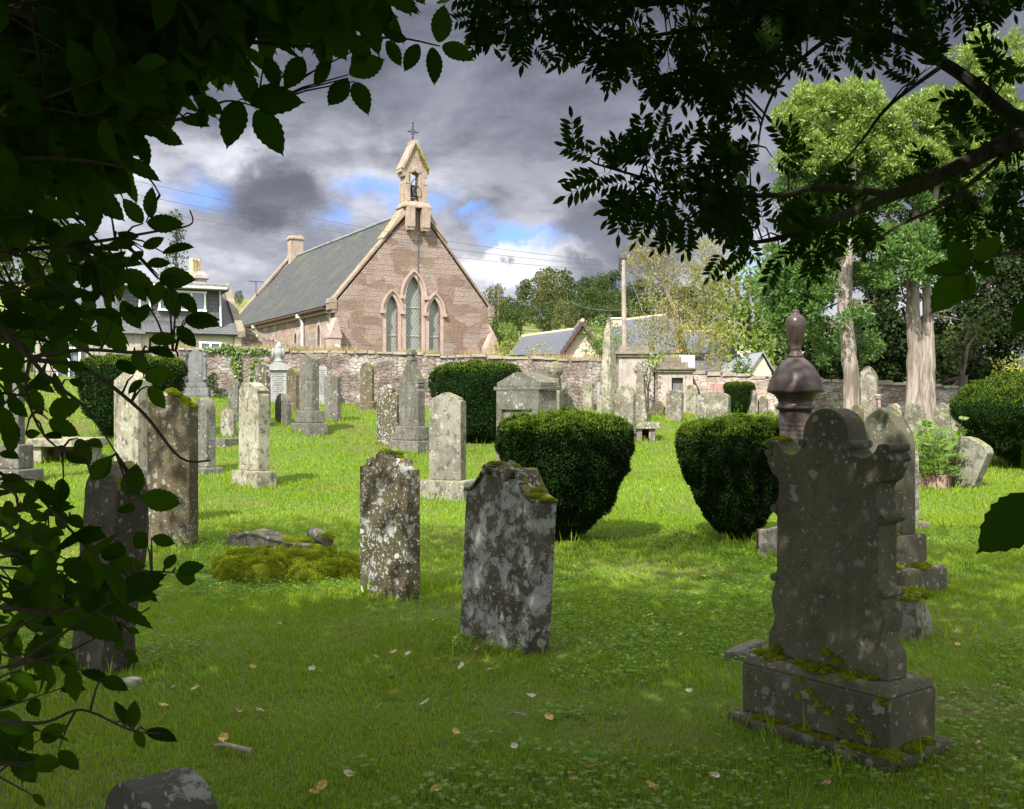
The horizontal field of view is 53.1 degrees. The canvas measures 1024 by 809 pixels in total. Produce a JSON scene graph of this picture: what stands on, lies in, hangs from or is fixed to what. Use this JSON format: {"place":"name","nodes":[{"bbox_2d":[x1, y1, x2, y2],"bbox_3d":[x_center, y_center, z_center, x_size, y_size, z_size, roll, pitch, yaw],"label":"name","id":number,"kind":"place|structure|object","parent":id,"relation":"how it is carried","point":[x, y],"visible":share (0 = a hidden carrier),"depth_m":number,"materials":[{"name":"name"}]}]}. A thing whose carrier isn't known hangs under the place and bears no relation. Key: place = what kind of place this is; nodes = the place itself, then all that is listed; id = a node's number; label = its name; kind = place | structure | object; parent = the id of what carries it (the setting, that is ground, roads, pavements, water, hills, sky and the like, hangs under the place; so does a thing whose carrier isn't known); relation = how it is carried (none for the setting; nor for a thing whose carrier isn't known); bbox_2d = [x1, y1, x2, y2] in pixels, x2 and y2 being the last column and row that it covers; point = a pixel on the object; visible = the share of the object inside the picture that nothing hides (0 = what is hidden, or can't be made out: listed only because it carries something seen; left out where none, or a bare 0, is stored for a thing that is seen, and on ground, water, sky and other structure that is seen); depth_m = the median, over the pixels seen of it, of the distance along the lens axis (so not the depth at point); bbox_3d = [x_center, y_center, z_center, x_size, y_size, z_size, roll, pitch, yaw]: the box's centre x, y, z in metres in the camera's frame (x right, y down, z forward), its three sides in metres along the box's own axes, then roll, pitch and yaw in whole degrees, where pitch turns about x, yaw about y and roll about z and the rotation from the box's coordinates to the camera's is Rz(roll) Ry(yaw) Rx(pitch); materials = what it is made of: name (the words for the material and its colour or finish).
{"place":"outdoors","nodes":[
{"label":"outdoors","id":0,"kind":"place"},
{"bbox_2d":[0,284,1023,808],"bbox_3d":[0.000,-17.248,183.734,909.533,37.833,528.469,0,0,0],"label":"ground","id":1,"kind":"structure","parent":0,"point":[566,734],"depth_m":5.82,"materials":[{"name":"green plant"}]},
{"bbox_2d":[0,358,43,483],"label":"gravestone","id":2,"kind":"object","parent":1,"relation":"on","point":[22,466],"visible":0.41,"depth_m":17.68,"materials":[{"name":"grey stone"}]},
{"bbox_2d":[0,219,84,370],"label":"tree","id":3,"kind":"object","parent":1,"relation":"on","point":[48,270],"visible":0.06,"depth_m":73.36,"materials":[{"name":"green plant"}]},
{"bbox_2d":[26,437,108,465],"bbox_3d":[-8.888,1.078,20.512,1.283,0.824,1.000,0,0,-4],"label":"table tomb","id":4,"kind":"object","parent":1,"relation":"on","point":[44,448],"visible":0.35,"depth_m":20.18,"materials":[{"name":"stone"}]},
{"bbox_2d":[72,461,148,673],"bbox_3d":[-2.499,1.093,6.344,0.471,1.509,0.244,1,-2,38],"label":"gravestone","id":5,"kind":"object","parent":1,"relation":"on","point":[106,498],"visible":0.41,"depth_m":6.24,"materials":[{"name":"stone"}]},
{"bbox_2d":[73,347,188,436],"bbox_3d":[-8.900,-0.250,23.905,2.618,2.191,2.592,0,0,16],"label":"yew bush","id":6,"kind":"object","parent":1,"relation":"on","point":[96,394],"visible":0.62,"depth_m":23.10,"materials":[{"name":"green plant"}]},
{"bbox_2d":[114,370,151,482],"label":"gravestone","id":7,"kind":"object","parent":1,"relation":"on","point":[130,432],"visible":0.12,"depth_m":13.13,"materials":[{"name":"stone"}]},
{"bbox_2d":[36,258,244,376],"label":"house","id":8,"kind":"structure","parent":1,"relation":"on","point":[217,301],"depth_m":43.22,"materials":[{"name":"stone"}]},
{"bbox_2d":[176,290,206,311],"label":"window","id":9,"kind":"structure","parent":8,"relation":"in","point":[199,296],"depth_m":43.40,"materials":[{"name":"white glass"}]},
{"bbox_2d":[104,767,217,808],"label":"gravestone","id":10,"kind":"object","parent":1,"relation":"on","point":[182,788],"visible":1,"depth_m":3.24,"materials":[{"name":"stone"}]},
{"bbox_2d":[147,387,198,547],"bbox_3d":[-3.916,0.795,11.804,0.678,1.992,0.242,0,0,22],"label":"gravestone","id":11,"kind":"object","parent":1,"relation":"on","point":[175,421],"visible":0.79,"depth_m":11.72,"materials":[{"name":"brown stone"}]},
{"bbox_2d":[156,208,189,280],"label":"conifer tree","id":12,"kind":"object","parent":1,"relation":"on","point":[176,237],"visible":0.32,"depth_m":65.89,"materials":[{"name":"green plant"}]},
{"bbox_2d":[183,349,211,397],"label":"gravestone","id":13,"kind":"object","parent":1,"relation":"on","point":[196,383],"visible":0.7,"depth_m":32.17,"materials":[{"name":"grey stone"}]},
{"bbox_2d":[196,398,223,475],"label":"gravestone","id":14,"kind":"object","parent":1,"relation":"on","point":[206,429],"visible":0.72,"depth_m":19.48,"materials":[{"name":"grey stone"}]},
{"bbox_2d":[221,409,235,437],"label":"gravestone","id":15,"kind":"object","parent":1,"relation":"on","point":[228,419],"visible":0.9,"depth_m":24.49,"materials":[{"name":"stone"}]},
{"bbox_2d":[228,380,239,420],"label":"gravestone","id":16,"kind":"object","parent":1,"relation":"on","point":[233,394],"visible":0.81,"depth_m":27.35,"materials":[{"name":"grey stone"}]},
{"bbox_2d":[0,0,473,806],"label":"broadleaf tree","id":17,"kind":"object","parent":1,"relation":"on","point":[94,94],"visible":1,"depth_m":2.08,"materials":[{"name":"green plant"}]},
{"bbox_2d":[231,382,276,488],"bbox_3d":[-4.551,0.594,18.055,0.833,1.970,0.426,0,0,44],"label":"gravestone","id":18,"kind":"object","parent":1,"relation":"on","point":[254,433],"visible":0.9,"depth_m":17.88,"materials":[{"name":"stone"}]},
{"bbox_2d":[254,362,274,426],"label":"gravestone","id":19,"kind":"object","parent":1,"relation":"on","point":[262,373],"visible":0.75,"depth_m":26.87,"materials":[{"name":"grey stone"}]},
{"bbox_2d":[241,328,303,349],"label":"garden wall","id":20,"kind":"structure","parent":1,"relation":"on","point":[247,339],"depth_m":45.89,"materials":[{"name":"stone"}]},
{"bbox_2d":[269,342,290,402],"bbox_3d":[-7.463,-0.957,32.780,0.760,2.110,0.344,0,0,-3],"label":"urn monument","id":21,"kind":"object","parent":1,"relation":"on","point":[278,368],"visible":0.83,"depth_m":32.68,"materials":[{"name":"white stone"}]},
{"bbox_2d":[227,526,336,549],"bbox_3d":[-2.702,1.546,11.850,1.503,0.234,0.701,0,0,9],"label":"fallen headstone","id":22,"kind":"object","parent":1,"relation":"on","point":[315,537],"visible":0.97,"depth_m":11.65,"materials":[{"name":"grey stone"}]},
{"bbox_2d":[275,393,290,425],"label":"gravestone","id":23,"kind":"object","parent":1,"relation":"on","point":[283,406],"visible":0.86,"depth_m":27.22,"materials":[{"name":"grey stone"}]},
{"bbox_2d":[210,542,359,583],"bbox_3d":[-2.170,1.505,9.892,1.586,0.352,0.942,0,0,0],"label":"moss mound","id":24,"kind":"object","parent":1,"relation":"on","point":[265,561],"visible":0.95,"depth_m":9.63,"materials":[{"name":"green plant"}]},
{"bbox_2d":[286,368,298,411],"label":"gravestone","id":25,"kind":"object","parent":1,"relation":"on","point":[292,383],"visible":0.81,"depth_m":29.88,"materials":[{"name":"brown stone"}]},
{"bbox_2d":[291,353,327,435],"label":"gravestone","id":26,"kind":"object","parent":1,"relation":"on","point":[309,419],"visible":0.84,"depth_m":25.81,"materials":[{"name":"grey stone"}]},
{"bbox_2d":[324,373,340,421],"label":"gravestone","id":27,"kind":"object","parent":1,"relation":"on","point":[332,394],"visible":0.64,"depth_m":28.45,"materials":[{"name":"grey stone"}]},
{"bbox_2d":[356,362,376,409],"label":"gravestone","id":28,"kind":"object","parent":1,"relation":"on","point":[366,401],"visible":0.89,"depth_m":32.57,"materials":[{"name":"brown stone"}]},
{"bbox_2d":[120,346,614,408],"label":"churchyard wall","id":29,"kind":"structure","parent":1,"relation":"on","point":[576,374],"depth_m":34.95,"materials":[{"name":"stone"}]},
{"bbox_2d":[203,342,271,381],"bbox_3d":[-8.975,-1.333,33.593,2.262,1.455,0.306,0,0,-16],"label":"ivy","id":30,"kind":"object","parent":29,"relation":"attached to","point":[235,352],"visible":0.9,"depth_m":33.56,"materials":[{"name":"green plant"}]},
{"bbox_2d":[162,342,601,360],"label":"wall grass","id":31,"kind":"structure","parent":29,"relation":"on","point":[305,348],"depth_m":34.94,"materials":[{"name":"plant"}]},
{"bbox_2d":[239,122,499,355],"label":"church","id":32,"kind":"structure","parent":1,"relation":"on","point":[337,293],"depth_m":52.53,"materials":[{"name":"pink stone"}]},
{"bbox_2d":[380,289,404,351],"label":"window","id":33,"kind":"structure","parent":32,"relation":"in","point":[388,309],"depth_m":51.69,"materials":[{"name":"grey glass"}]},
{"bbox_2d":[400,269,428,352],"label":"window","id":34,"kind":"structure","parent":32,"relation":"in","point":[409,289],"depth_m":52.31,"materials":[{"name":"grey glass"}]},
{"bbox_2d":[423,292,446,355],"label":"window","id":35,"kind":"structure","parent":32,"relation":"in","point":[431,312],"depth_m":52.88,"materials":[{"name":"beige glass"}]},
{"bbox_2d":[377,385,398,444],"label":"gravestone","id":36,"kind":"object","parent":1,"relation":"on","point":[387,409],"visible":0.87,"depth_m":24.29,"materials":[{"name":"grey stone"}]},
{"bbox_2d":[360,448,419,601],"bbox_3d":[-1.049,1.085,8.741,0.653,1.431,0.193,1,1,44],"label":"gravestone","id":37,"kind":"object","parent":1,"relation":"on","point":[389,519],"visible":0.99,"depth_m":8.62,"materials":[{"name":"grey stone"}]},
{"bbox_2d":[389,350,428,453],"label":"gravestone","id":38,"kind":"object","parent":1,"relation":"on","point":[412,432],"visible":0.97,"depth_m":23.32,"materials":[{"name":"grey stone"}]},
{"bbox_2d":[420,392,474,501],"bbox_3d":[-1.057,0.750,16.803,0.838,1.898,0.445,0,0,26],"label":"gravestone","id":39,"kind":"object","parent":1,"relation":"on","point":[447,443],"visible":0.83,"depth_m":16.69,"materials":[{"name":"stone"}]},
{"bbox_2d":[428,358,521,441],"bbox_3d":[-0.912,-0.117,25.611,2.444,2.290,2.469,0,0,0],"label":"yew bush","id":40,"kind":"object","parent":1,"relation":"on","point":[472,383],"visible":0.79,"depth_m":24.75,"materials":[{"name":"green plant"}]},
{"bbox_2d":[490,300,524,354],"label":"tree","id":41,"kind":"object","parent":1,"relation":"on","point":[515,322],"visible":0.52,"depth_m":79.98,"materials":[{"name":"green plant"}]},
{"bbox_2d":[460,460,558,655],"bbox_3d":[-0.037,1.117,7.034,0.240,1.469,0.872,2,1,-36],"label":"gravestone","id":42,"kind":"object","parent":1,"relation":"on","point":[509,544],"visible":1,"depth_m":6.89,"materials":[{"name":"stone"}]},
{"bbox_2d":[498,322,521,356],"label":"wood tree","id":43,"kind":"object","parent":1,"relation":"on","point":[509,331],"visible":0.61,"depth_m":73.83,"materials":[{"name":"green plant"}]},
{"bbox_2d":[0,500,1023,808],"bbox_3d":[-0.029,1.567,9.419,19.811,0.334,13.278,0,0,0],"label":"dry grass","id":44,"kind":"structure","parent":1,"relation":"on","point":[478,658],"depth_m":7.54,"materials":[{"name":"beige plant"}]},
{"bbox_2d":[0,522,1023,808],"bbox_3d":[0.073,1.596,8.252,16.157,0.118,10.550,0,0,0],"label":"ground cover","id":45,"kind":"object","parent":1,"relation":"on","point":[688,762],"visible":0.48,"depth_m":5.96,"materials":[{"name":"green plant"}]},
{"bbox_2d":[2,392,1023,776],"bbox_3d":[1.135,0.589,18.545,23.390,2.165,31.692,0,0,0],"label":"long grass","id":46,"kind":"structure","parent":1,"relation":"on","point":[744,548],"depth_m":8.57,"materials":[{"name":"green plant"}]},
{"bbox_2d":[494,372,560,460],"bbox_3d":[0.320,0.382,21.695,1.324,2.114,0.678,0,0,42],"label":"tomb monument","id":47,"kind":"object","parent":1,"relation":"on","point":[516,391],"visible":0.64,"depth_m":21.42,"materials":[{"name":"grey stone"}]},
{"bbox_2d":[515,276,547,319],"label":"tree","id":48,"kind":"object","parent":1,"relation":"on","point":[525,287],"visible":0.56,"depth_m":183.85,"materials":[{"name":"green plant"}]},
{"bbox_2d":[521,298,558,328],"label":"tree","id":49,"kind":"object","parent":1,"relation":"on","point":[537,310],"visible":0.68,"depth_m":159.55,"materials":[{"name":"green plant"}]},
{"bbox_2d":[532,307,563,330],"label":"tree","id":50,"kind":"object","parent":1,"relation":"on","point":[548,327],"visible":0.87,"depth_m":149.63,"materials":[{"name":"green plant"}]},
{"bbox_2d":[531,269,567,322],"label":"tree","id":51,"kind":"object","parent":1,"relation":"on","point":[543,294],"visible":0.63,"depth_m":166.97,"materials":[{"name":"green plant"}]},
{"bbox_2d":[530,267,576,319],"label":"tree","id":52,"kind":"object","parent":1,"relation":"on","point":[563,273],"visible":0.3,"depth_m":188.30,"materials":[{"name":"green plant"}]},
{"bbox_2d":[508,318,601,358],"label":"cottage","id":53,"kind":"structure","parent":1,"relation":"on","point":[565,341],"depth_m":61.31,"materials":[{"name":"stone"}]},
{"bbox_2d":[548,361,562,410],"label":"carved pillar","id":54,"kind":"structure","parent":1,"relation":"on","point":[555,369],"depth_m":35.23,"materials":[{"name":"stone"}]},
{"bbox_2d":[494,397,635,541],"bbox_3d":[0.625,0.824,12.217,1.709,1.838,1.717,0,0,0],"label":"yew bush","id":55,"kind":"object","parent":1,"relation":"on","point":[578,460],"visible":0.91,"depth_m":11.64,"materials":[{"name":"green plant"}]},
{"bbox_2d":[551,299,580,329],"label":"tree","id":56,"kind":"object","parent":1,"relation":"on","point":[563,312],"visible":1,"depth_m":139.39,"materials":[{"name":"green plant"}]},
{"bbox_2d":[566,303,598,327],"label":"tree","id":57,"kind":"object","parent":1,"relation":"on","point":[586,314],"visible":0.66,"depth_m":157.05,"materials":[{"name":"green plant"}]},
{"bbox_2d":[583,380,593,410],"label":"gravestone","id":58,"kind":"object","parent":1,"relation":"on","point":[588,393],"visible":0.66,"depth_m":36.15,"materials":[{"name":"stone"}]},
{"bbox_2d":[575,287,603,324],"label":"tree","id":59,"kind":"object","parent":1,"relation":"on","point":[591,296],"visible":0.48,"depth_m":180.65,"materials":[{"name":"green plant"}]},
{"bbox_2d":[578,314,629,358],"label":"shrub","id":60,"kind":"object","parent":1,"relation":"on","point":[598,342],"visible":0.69,"depth_m":45.89,"materials":[{"name":"green plant"}]},
{"bbox_2d":[597,319,617,414],"bbox_3d":[2.897,-0.953,30.585,0.506,3.235,0.506,0,0,40],"label":"obelisk","id":61,"kind":"object","parent":1,"relation":"on","point":[608,383],"visible":0.77,"depth_m":30.46,"materials":[{"name":"stone"}]},
{"bbox_2d":[594,289,629,321],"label":"tree","id":62,"kind":"object","parent":1,"relation":"on","point":[611,298],"visible":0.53,"depth_m":174.81,"materials":[{"name":"green plant"}]},
{"bbox_2d":[602,268,621,303],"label":"tree","id":63,"kind":"object","parent":1,"relation":"on","point":[613,275],"visible":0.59,"depth_m":191.42,"materials":[{"name":"green plant"}]},
{"bbox_2d":[618,256,626,346],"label":"utility pole","id":64,"kind":"object","parent":1,"relation":"on","point":[624,319],"visible":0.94,"depth_m":42.42,"materials":[{"name":"wood"}]},
{"bbox_2d":[615,385,635,440],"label":"gravestone","id":65,"kind":"object","parent":1,"relation":"on","point":[625,400],"visible":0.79,"depth_m":26.11,"materials":[{"name":"stone"}]},
{"bbox_2d":[615,347,657,409],"bbox_3d":[4.401,-0.859,36.700,1.517,2.391,1.280,0,0,0],"label":"wall monument","id":66,"kind":"object","parent":1,"relation":"on","point":[628,359],"depth_m":36.20,"materials":[{"name":"stone"}]},
{"bbox_2d":[633,362,650,421],"bbox_3d":[3.886,-0.316,30.905,0.561,1.951,0.501,0,0,24],"label":"stone cross","id":67,"kind":"object","parent":1,"relation":"on","point":[640,370],"visible":0.88,"depth_m":30.80,"materials":[{"name":"grey stone"}]},
{"bbox_2d":[635,422,659,440],"bbox_3d":[3.467,0.846,26.536,0.739,0.785,0.955,0,0,8],"label":"table tomb","id":68,"kind":"object","parent":1,"relation":"on","point":[646,429],"visible":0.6,"depth_m":26.12,"materials":[{"name":"stone"}]},
{"bbox_2d":[651,357,697,412],"bbox_3d":[5.676,-0.637,36.100,1.514,2.056,1.280,0,0,0],"label":"wall monument","id":69,"kind":"object","parent":1,"relation":"on","point":[674,373],"depth_m":35.60,"materials":[{"name":"grey stone"}]},
{"bbox_2d":[665,389,683,421],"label":"gravestone","id":70,"kind":"object","parent":1,"relation":"on","point":[675,404],"visible":0.77,"depth_m":31.57,"materials":[{"name":"stone"}]},
{"bbox_2d":[613,229,747,372],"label":"willow tree","id":71,"kind":"object","parent":1,"relation":"on","point":[679,330],"visible":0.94,"depth_m":49.97,"materials":[{"name":"green plant"}]},
{"bbox_2d":[610,313,753,371],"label":"cottage","id":72,"kind":"structure","parent":1,"relation":"on","point":[699,361],"depth_m":64.78,"materials":[{"name":"stone"}]},
{"bbox_2d":[685,384,697,414],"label":"gravestone","id":73,"kind":"object","parent":1,"relation":"on","point":[691,393],"visible":0.88,"depth_m":34.94,"materials":[{"name":"stone"}]},
{"bbox_2d":[697,391,730,418],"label":"gravestone","id":74,"kind":"object","parent":1,"relation":"on","point":[716,402],"visible":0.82,"depth_m":31.21,"materials":[{"name":"stone"}]},
{"bbox_2d":[674,403,778,541],"bbox_3d":[2.720,0.850,12.273,1.516,1.760,1.509,0,0,-25],"label":"yew bush","id":75,"kind":"object","parent":1,"relation":"on","point":[730,478],"visible":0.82,"depth_m":11.83,"materials":[{"name":"green plant"}]},
{"bbox_2d":[437,0,1023,294],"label":"rowan tree","id":76,"kind":"object","parent":1,"relation":"on","point":[787,27],"visible":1,"depth_m":3.12,"materials":[{"name":"green plant"}]},
{"bbox_2d":[693,370,777,412],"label":"churchyard wall","id":77,"kind":"structure","parent":1,"relation":"on","point":[703,380],"depth_m":36.44,"materials":[{"name":"stone"}]},
{"bbox_2d":[690,254,787,369],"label":"sycamore tree","id":78,"kind":"object","parent":1,"relation":"on","point":[752,342],"visible":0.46,"depth_m":64.04,"materials":[{"name":"green plant"}]},
{"bbox_2d":[723,381,755,413],"bbox_3d":[7.788,-0.257,34.982,1.160,1.260,1.171,0,0,-43],"label":"yew bush","id":79,"kind":"object","parent":1,"relation":"on","point":[738,392],"visible":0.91,"depth_m":34.60,"materials":[{"name":"green plant"}]},
{"bbox_2d":[725,639,765,662],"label":"stone slab","id":80,"kind":"structure","parent":1,"relation":"on","point":[739,650],"depth_m":6.66,"materials":[{"name":"grey stone"}]},
{"bbox_2d":[717,352,774,379],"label":"shed","id":81,"kind":"structure","parent":1,"relation":"on","point":[760,363],"depth_m":58.08,"materials":[{"name":"white paint"}]},
{"bbox_2d":[759,526,776,556],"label":"stone block","id":82,"kind":"structure","parent":1,"relation":"on","point":[767,535],"depth_m":11.14,"materials":[{"name":"stone"}]},
{"bbox_2d":[756,309,824,548],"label":"polished column","id":83,"kind":"structure","parent":1,"relation":"on","point":[795,386],"depth_m":11.33,"materials":[{"name":"red stone"}]},
{"bbox_2d":[747,75,915,409],"bbox_3d":[9.396,-4.538,29.531,5.326,10.516,3.663,0,0,0],"label":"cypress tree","id":84,"kind":"object","parent":1,"relation":"on","point":[834,119],"visible":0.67,"depth_m":28.93,"materials":[{"name":"green plant"}]},
{"bbox_2d":[727,408,950,774],"bbox_3d":[1.612,0.896,5.075,0.534,1.756,0.983,0,0,-37],"label":"gravestone","id":85,"kind":"object","parent":1,"relation":"on","point":[831,661],"visible":0.98,"depth_m":4.95,"materials":[{"name":"grey stone"}]},
{"bbox_2d":[809,252,922,382],"bbox_3d":[13.976,-3.345,39.516,4.618,7.372,4.346,0,0,0],"label":"broadleaf tree","id":86,"kind":"object","parent":1,"relation":"on","point":[894,336],"visible":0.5,"depth_m":38.21,"materials":[{"name":"green plant"}]},
{"bbox_2d":[859,366,883,420],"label":"gravestone","id":87,"kind":"object","parent":1,"relation":"on","point":[870,397],"visible":0.63,"depth_m":29.12,"materials":[{"name":"stone"}]},
{"bbox_2d":[812,378,961,413],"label":"churchyard wall","id":88,"kind":"structure","parent":1,"relation":"on","point":[893,392],"depth_m":35.27,"materials":[{"name":"stone"}]},
{"bbox_2d":[772,315,1019,385],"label":"broadleaf tree","id":89,"kind":"object","parent":1,"relation":"on","point":[822,372],"visible":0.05,"depth_m":41.45,"materials":[{"name":"green plant"}]},
{"bbox_2d":[864,407,946,591],"bbox_3d":[3.379,0.908,9.234,0.637,1.768,0.904,0,0,-38],"label":"gravestone","id":90,"kind":"object","parent":1,"relation":"on","point":[886,425],"visible":0.47,"depth_m":9.06,"materials":[{"name":"grey stone"}]},
{"bbox_2d":[905,403,925,435],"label":"gravestone","id":91,"kind":"object","parent":1,"relation":"on","point":[915,412],"visible":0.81,"depth_m":27.76,"materials":[{"name":"stone"}]},
{"bbox_2d":[898,585,934,641],"bbox_3d":[2.797,1.538,7.336,0.405,0.471,0.369,0,0,35],"label":"mossy boulder","id":92,"kind":"object","parent":1,"relation":"on","point":[912,599],"visible":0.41,"depth_m":7.20,"materials":[{"name":"stone"}]},
{"bbox_2d":[915,451,929,530],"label":"gravestone","id":93,"kind":"object","parent":1,"relation":"on","point":[918,522],"visible":0.13,"depth_m":13.27,"materials":[{"name":"stone"}]},
{"bbox_2d":[831,20,1023,428],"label":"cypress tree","id":94,"kind":"object","parent":1,"relation":"on","point":[914,251],"visible":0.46,"depth_m":29.11,"materials":[{"name":"green plant"}]},
{"bbox_2d":[919,474,950,488],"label":"stone block","id":95,"kind":"structure","parent":1,"relation":"on","point":[941,479],"depth_m":18.54,"materials":[{"name":"stone"}]},
{"bbox_2d":[911,411,970,486],"bbox_3d":[7.749,0.808,18.639,1.329,1.397,1.085,0,0,11],"label":"rowan seedling","id":96,"kind":"object","parent":1,"relation":"on","point":[926,458],"visible":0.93,"depth_m":18.57,"materials":[{"name":"green plant"}]},
{"bbox_2d":[933,403,952,440],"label":"gravestone","id":97,"kind":"object","parent":1,"relation":"on","point":[940,421],"visible":0.5,"depth_m":26.58,"materials":[{"name":"stone"}]},
{"bbox_2d":[935,311,995,399],"bbox_3d":[15.665,-1.368,35.885,2.283,3.739,2.997,0,0,34],"label":"broadleaf tree","id":98,"kind":"object","parent":1,"relation":"on","point":[959,355],"visible":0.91,"depth_m":35.35,"materials":[{"name":"green plant"}]},
{"bbox_2d":[943,436,993,487],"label":"gravestone","id":99,"kind":"object","parent":1,"relation":"on","point":[975,462],"visible":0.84,"depth_m":18.56,"materials":[{"name":"stone"}]},
{"bbox_2d":[920,204,1023,385],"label":"broadleaf tree","id":100,"kind":"object","parent":1,"relation":"on","point":[1006,282],"visible":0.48,"depth_m":38.24,"materials":[{"name":"green plant"}]},
{"bbox_2d":[923,234,1023,553],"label":"elder bush","id":101,"kind":"object","parent":1,"relation":"on","point":[1002,527],"visible":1,"depth_m":1.59,"materials":[{"name":"green plant"}]},
{"bbox_2d":[948,367,1023,467],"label":"yew bush","id":102,"kind":"object","parent":1,"relation":"on","point":[991,407],"visible":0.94,"depth_m":21.14,"materials":[{"name":"green plant"}]},
{"bbox_2d":[1,0,1023,322],"label":"sky","id":103,"kind":"structure","parent":0,"point":[487,134],"materials":[{"name":"grey"}]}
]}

